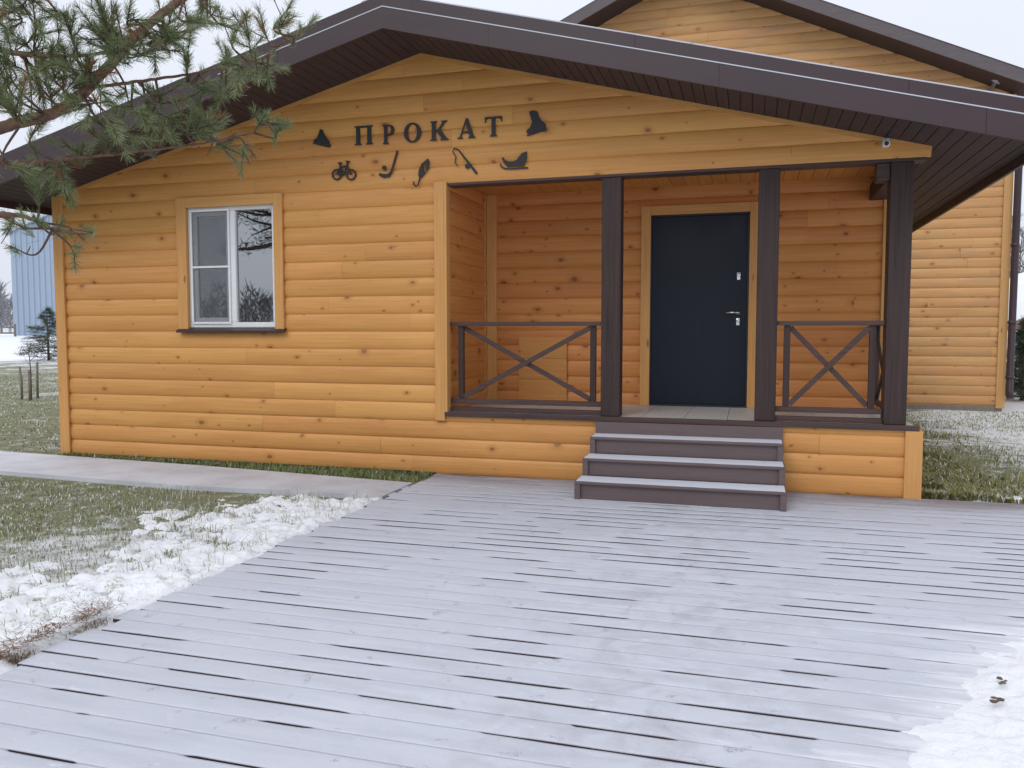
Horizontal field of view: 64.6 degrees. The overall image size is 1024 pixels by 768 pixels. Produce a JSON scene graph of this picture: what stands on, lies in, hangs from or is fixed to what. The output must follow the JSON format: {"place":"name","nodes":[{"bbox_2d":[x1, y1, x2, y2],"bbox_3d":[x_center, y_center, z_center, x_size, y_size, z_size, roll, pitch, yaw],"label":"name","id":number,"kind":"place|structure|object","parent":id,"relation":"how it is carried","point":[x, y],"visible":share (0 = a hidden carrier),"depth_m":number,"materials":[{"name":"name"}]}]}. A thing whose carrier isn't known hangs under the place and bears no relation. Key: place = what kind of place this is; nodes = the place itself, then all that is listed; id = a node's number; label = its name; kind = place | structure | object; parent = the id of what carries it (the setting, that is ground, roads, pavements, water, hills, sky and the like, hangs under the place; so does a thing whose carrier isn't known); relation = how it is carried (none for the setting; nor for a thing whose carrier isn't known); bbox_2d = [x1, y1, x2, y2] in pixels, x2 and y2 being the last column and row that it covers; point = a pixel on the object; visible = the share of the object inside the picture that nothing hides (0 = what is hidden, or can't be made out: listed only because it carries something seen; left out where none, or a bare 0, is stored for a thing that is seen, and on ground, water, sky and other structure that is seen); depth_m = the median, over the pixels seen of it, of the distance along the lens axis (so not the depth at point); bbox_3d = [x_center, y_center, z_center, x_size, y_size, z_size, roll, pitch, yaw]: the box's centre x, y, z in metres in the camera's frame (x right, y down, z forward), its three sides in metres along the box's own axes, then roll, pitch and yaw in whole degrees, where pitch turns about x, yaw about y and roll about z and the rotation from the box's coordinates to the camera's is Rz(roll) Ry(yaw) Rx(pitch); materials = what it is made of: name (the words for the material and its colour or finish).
{"place":"outdoors","nodes":[
{"label":"outdoors","id":0,"kind":"place"},
{"bbox_2d":[0,334,56,360],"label":"snow field","id":1,"kind":"structure","parent":0,"point":[9,344],"depth_m":52.53,"materials":[{"name":"white snow"}]},
{"bbox_2d":[12,306,56,361],"bbox_3d":[-22.829,-2.381,39.868,3.297,3.088,3.311,1,4,16],"label":"spruce tree","id":2,"kind":"object","parent":1,"relation":"on","point":[41,341],"visible":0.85,"depth_m":39.66,"materials":[{"name":"green plant"}]},
{"bbox_2d":[0,371,59,454],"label":"grass","id":3,"kind":"structure","parent":0,"point":[43,404],"depth_m":15.72,"materials":[{"name":"green plant"}]},
{"bbox_2d":[0,476,368,652],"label":"grass","id":4,"kind":"structure","parent":0,"point":[44,503],"depth_m":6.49,"materials":[{"name":"green plant"}]},
{"bbox_2d":[0,451,411,498],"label":"path","id":5,"kind":"structure","parent":0,"point":[134,473],"depth_m":8.02,"materials":[{"name":"grey concrete"}]},
{"bbox_2d":[0,331,1023,600],"bbox_3d":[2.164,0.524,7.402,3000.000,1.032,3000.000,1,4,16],"label":"ground","id":6,"kind":"structure","parent":0,"point":[32,437],"depth_m":7.57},
{"bbox_2d":[0,279,12,331],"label":"forest","id":7,"kind":"object","parent":6,"relation":"on","point":[5,302],"visible":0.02,"depth_m":150.22,"materials":[{"name":"grey plant"}]},
{"bbox_2d":[0,324,15,336],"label":"rail fence","id":8,"kind":"object","parent":6,"relation":"on","point":[14,327],"visible":0.79,"depth_m":71.04,"materials":[{"name":"grey wood"}]},
{"bbox_2d":[18,366,22,399],"bbox_3d":[-10.618,0.028,17.511,0.089,0.823,0.053,1,4,16],"label":"stake","id":9,"kind":"object","parent":6,"relation":"on","point":[21,384],"visible":0.78,"depth_m":17.49,"materials":[{"name":"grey wood"}]},
{"bbox_2d":[27,370,30,400],"bbox_3d":[-10.206,0.076,17.132,0.063,0.761,0.053,1,4,16],"label":"stake","id":10,"kind":"object","parent":6,"relation":"on","point":[29,387],"visible":0.78,"depth_m":17.12,"materials":[{"name":"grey wood"}]},
{"bbox_2d":[5,214,55,335],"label":"hangar","id":11,"kind":"structure","parent":6,"relation":"on","point":[33,288],"depth_m":76.07,"materials":[{"name":"blue metal"}]},
{"bbox_2d":[22,333,39,398],"bbox_3d":[-10.395,-0.346,17.480,0.376,1.501,0.375,-1,4,-15],"label":"sapling","id":12,"kind":"object","parent":6,"relation":"on","point":[30,366],"visible":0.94,"depth_m":17.46,"materials":[{"name":"brown plant"}]},
{"bbox_2d":[36,362,38,398],"bbox_3d":[-10.420,-0.030,17.783,0.081,0.902,0.053,1,4,16],"label":"stake","id":13,"kind":"object","parent":6,"relation":"on","point":[37,380],"visible":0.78,"depth_m":17.77,"materials":[{"name":"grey wood"}]},
{"bbox_2d":[0,617,110,665],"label":"grass","id":14,"kind":"structure","parent":6,"relation":"on","point":[14,659],"depth_m":3.67,"materials":[{"name":"brown plant"}]},
{"bbox_2d":[0,0,321,274],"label":"pine tree","id":15,"kind":"object","parent":6,"relation":"on","point":[85,79],"visible":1,"depth_m":3.76,"materials":[{"name":"green plant"}]},
{"bbox_2d":[0,494,378,674],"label":"snow","id":16,"kind":"structure","parent":6,"relation":"on","point":[141,588],"depth_m":4.99,"materials":[{"name":"white snow"}]},
{"bbox_2d":[0,598,128,656],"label":"needle litter","id":17,"kind":"object","parent":16,"relation":"on","point":[53,625],"visible":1,"depth_m":3.83,"materials":[{"name":"brown plant"}]},
{"bbox_2d":[60,451,431,483],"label":"grass","id":18,"kind":"structure","parent":6,"relation":"on","point":[346,472],"depth_m":8.54,"materials":[{"name":"green plant"}]},
{"bbox_2d":[0,0,1023,498],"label":"rental house","id":19,"kind":"structure","parent":6,"relation":"on","point":[662,230],"depth_m":8.33,"materials":[{"name":"orange wood"}]},
{"bbox_2d":[175,193,286,332],"bbox_3d":[-3.057,-1.297,8.815,1.350,1.473,0.155,1,4,16],"label":"window","id":20,"kind":"structure","parent":19,"relation":"in","point":[230,249],"depth_m":8.83,"materials":[{"name":"white plastic"}]},
{"bbox_2d":[313,129,330,147],"bbox_3d":[-1.970,-2.540,8.384,0.213,0.197,0.010,1,4,16],"label":"skate emblem","id":21,"kind":"object","parent":19,"relation":"attached to","point":[322,139],"visible":1,"depth_m":8.38,"materials":[{"name":"black metal"}]},
{"bbox_2d":[332,160,355,179],"bbox_3d":[-1.731,-2.195,8.333,0.278,0.203,0.018,1,4,16],"label":"bicycle emblem","id":22,"kind":"object","parent":19,"relation":"attached to","point":[344,171],"visible":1,"depth_m":8.33,"materials":[{"name":"black metal"}]},
{"bbox_2d":[354,125,372,144],"bbox_3d":[-1.511,-2.534,8.249,0.200,0.188,0.012,1,4,16],"label":"letter","id":23,"kind":"object","parent":19,"relation":"attached to","point":[358,134],"visible":1,"depth_m":8.24,"materials":[{"name":"black metal"}]},
{"bbox_2d":[379,150,397,177],"bbox_3d":[-1.250,-2.222,8.193,0.218,0.265,0.010,1,4,16],"label":"hockey emblem","id":24,"kind":"object","parent":19,"relation":"attached to","point":[384,167],"visible":1,"depth_m":8.19,"materials":[{"name":"black metal"}]},
{"bbox_2d":[383,125,394,143],"bbox_3d":[-1.244,-2.518,8.172,0.125,0.188,0.012,1,4,16],"label":"letter","id":25,"kind":"object","parent":19,"relation":"attached to","point":[386,135],"visible":1,"depth_m":8.17,"materials":[{"name":"black metal"}]},
{"bbox_2d":[404,123,420,142],"bbox_3d":[-0.995,-2.514,8.098,0.185,0.196,0.012,1,4,16],"label":"letter","id":26,"kind":"object","parent":19,"relation":"attached to","point":[406,129],"visible":1,"depth_m":8.10,"materials":[{"name":"black metal"}]},
{"bbox_2d":[413,159,429,186],"bbox_3d":[-0.908,-2.112,8.099,0.180,0.273,0.010,1,4,16],"label":"lure emblem","id":27,"kind":"object","parent":19,"relation":"attached to","point":[421,172],"visible":1,"depth_m":8.09,"materials":[{"name":"black metal"}]},
{"bbox_2d":[430,120,448,140],"bbox_3d":[-0.719,-2.508,8.017,0.190,0.188,0.012,1,4,16],"label":"letter","id":28,"kind":"object","parent":19,"relation":"attached to","point":[440,133],"visible":1,"depth_m":8.02,"materials":[{"name":"black metal"}]},
{"bbox_2d":[452,148,477,173],"bbox_3d":[-0.463,-2.194,7.963,0.264,0.272,0.012,1,4,16],"label":"rod emblem","id":29,"kind":"object","parent":19,"relation":"attached to","point":[470,165],"visible":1,"depth_m":7.96,"materials":[{"name":"black metal"}]},
{"bbox_2d":[457,118,474,138],"bbox_3d":[-0.448,-2.505,7.938,0.185,0.192,0.012,1,4,16],"label":"letter","id":30,"kind":"object","parent":19,"relation":"attached to","point":[469,129],"visible":1,"depth_m":7.93,"materials":[{"name":"black metal"}]},
{"bbox_2d":[485,116,501,136],"bbox_3d":[-0.179,-2.498,7.859,0.175,0.188,0.012,1,4,16],"label":"letter","id":31,"kind":"object","parent":19,"relation":"attached to","point":[493,126],"visible":1,"depth_m":7.86,"materials":[{"name":"black metal"}]},
{"bbox_2d":[500,151,527,168],"bbox_3d":[0.018,-2.156,7.823,0.284,0.163,0.010,1,4,16],"label":"sleigh emblem","id":32,"kind":"object","parent":19,"relation":"attached to","point":[521,160],"visible":1,"depth_m":7.80,"materials":[{"name":"black metal"}]},
{"bbox_2d":[526,110,546,135],"bbox_3d":[0.235,-2.493,7.737,0.204,0.240,0.010,1,4,16],"label":"skate emblem","id":33,"kind":"object","parent":19,"relation":"attached to","point":[538,124],"visible":1,"depth_m":7.73,"materials":[{"name":"black metal"}]},
{"bbox_2d":[639,202,757,407],"bbox_3d":[2.004,-0.836,8.701,1.240,2.164,0.122,1,4,16],"label":"door","id":34,"kind":"structure","parent":19,"relation":"in","point":[698,285],"depth_m":8.70,"materials":[{"name":"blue metal"}]},
{"bbox_2d":[882,138,889,146],"bbox_3d":[3.171,-2.045,6.860,0.064,0.086,0.109,1,4,16],"label":"security camera","id":35,"kind":"object","parent":19,"relation":"attached to","point":[885,142],"visible":1,"depth_m":6.83,"materials":[{"name":"white plastic"}]},
{"bbox_2d":[0,473,1023,767],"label":"deck","id":36,"kind":"structure","parent":6,"relation":"on","point":[566,634],"depth_m":3.95,"materials":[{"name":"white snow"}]},
{"bbox_2d":[574,422,786,510],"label":"entrance steps","id":37,"kind":"structure","parent":36,"relation":"on","point":[721,466],"depth_m":7.08,"materials":[{"name":"brown"}]},
{"bbox_2d":[901,637,1023,767],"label":"snow","id":38,"kind":"structure","parent":36,"relation":"on","point":[980,730],"depth_m":2.93,"materials":[{"name":"white snow"}]},
{"bbox_2d":[989,677,1006,702],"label":"leaf litter","id":39,"kind":"object","parent":38,"relation":"on","point":[996,700],"visible":1,"depth_m":3.12,"materials":[{"name":"brown plant"}]},
{"bbox_2d":[907,419,1023,503],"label":"grass","id":40,"kind":"structure","parent":6,"relation":"on","point":[948,477],"depth_m":7.79,"materials":[{"name":"green plant"}]},
{"bbox_2d":[956,496,1021,501],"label":"snow","id":41,"kind":"structure","parent":6,"relation":"on","point":[1014,497],"depth_m":7.14,"materials":[{"name":"white snow"}]},
{"bbox_2d":[1005,315,1023,400],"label":"juniper bush","id":42,"kind":"object","parent":6,"relation":"on","point":[1018,387],"visible":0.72,"depth_m":16.84,"materials":[{"name":"green plant"}]},
{"bbox_2d":[1006,272,1023,357],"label":"dome tent","id":43,"kind":"object","parent":6,"relation":"on","point":[1020,301],"visible":0.11,"depth_m":42.77,"materials":[{"name":"white fabric"}]},
{"bbox_2d":[1010,215,1023,273],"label":"bare tree","id":44,"kind":"object","parent":6,"relation":"on","point":[1021,247],"visible":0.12,"depth_m":53.52,"materials":[{"name":"grey plant"}]},
{"bbox_2d":[1010,231,1023,272],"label":"bare tree","id":45,"kind":"object","parent":6,"relation":"on","point":[1020,265],"visible":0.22,"depth_m":55.73,"materials":[{"name":"grey plant"}]},
{"bbox_2d":[1019,227,1023,267],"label":"bare tree","id":46,"kind":"object","parent":6,"relation":"on","point":[1021,230],"visible":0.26,"depth_m":56.36,"materials":[{"name":"grey plant"}]},
{"bbox_2d":[0,0,1023,330],"label":"sky","id":47,"kind":"structure","parent":0,"point":[991,28],"materials":[{"name":"white"}]},
{"bbox_2d":[560,0,1023,411],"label":"tall house","id":48,"kind":"structure","parent":0,"point":[961,320],"depth_m":15.09,"materials":[{"name":"orange wood"}]},
{"bbox_2d":[988,80,999,90],"bbox_3d":[8.633,-5.428,14.446,0.212,0.377,0.481,-1,4,-18],"label":"floodlight","id":49,"kind":"object","parent":48,"relation":"attached to","point":[992,86],"visible":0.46,"depth_m":14.51,"materials":[{"name":"grey metal"}]},
{"bbox_2d":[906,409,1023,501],"bbox_3d":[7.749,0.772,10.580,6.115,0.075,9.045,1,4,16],"label":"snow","id":50,"kind":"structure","parent":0,"point":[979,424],"depth_m":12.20,"materials":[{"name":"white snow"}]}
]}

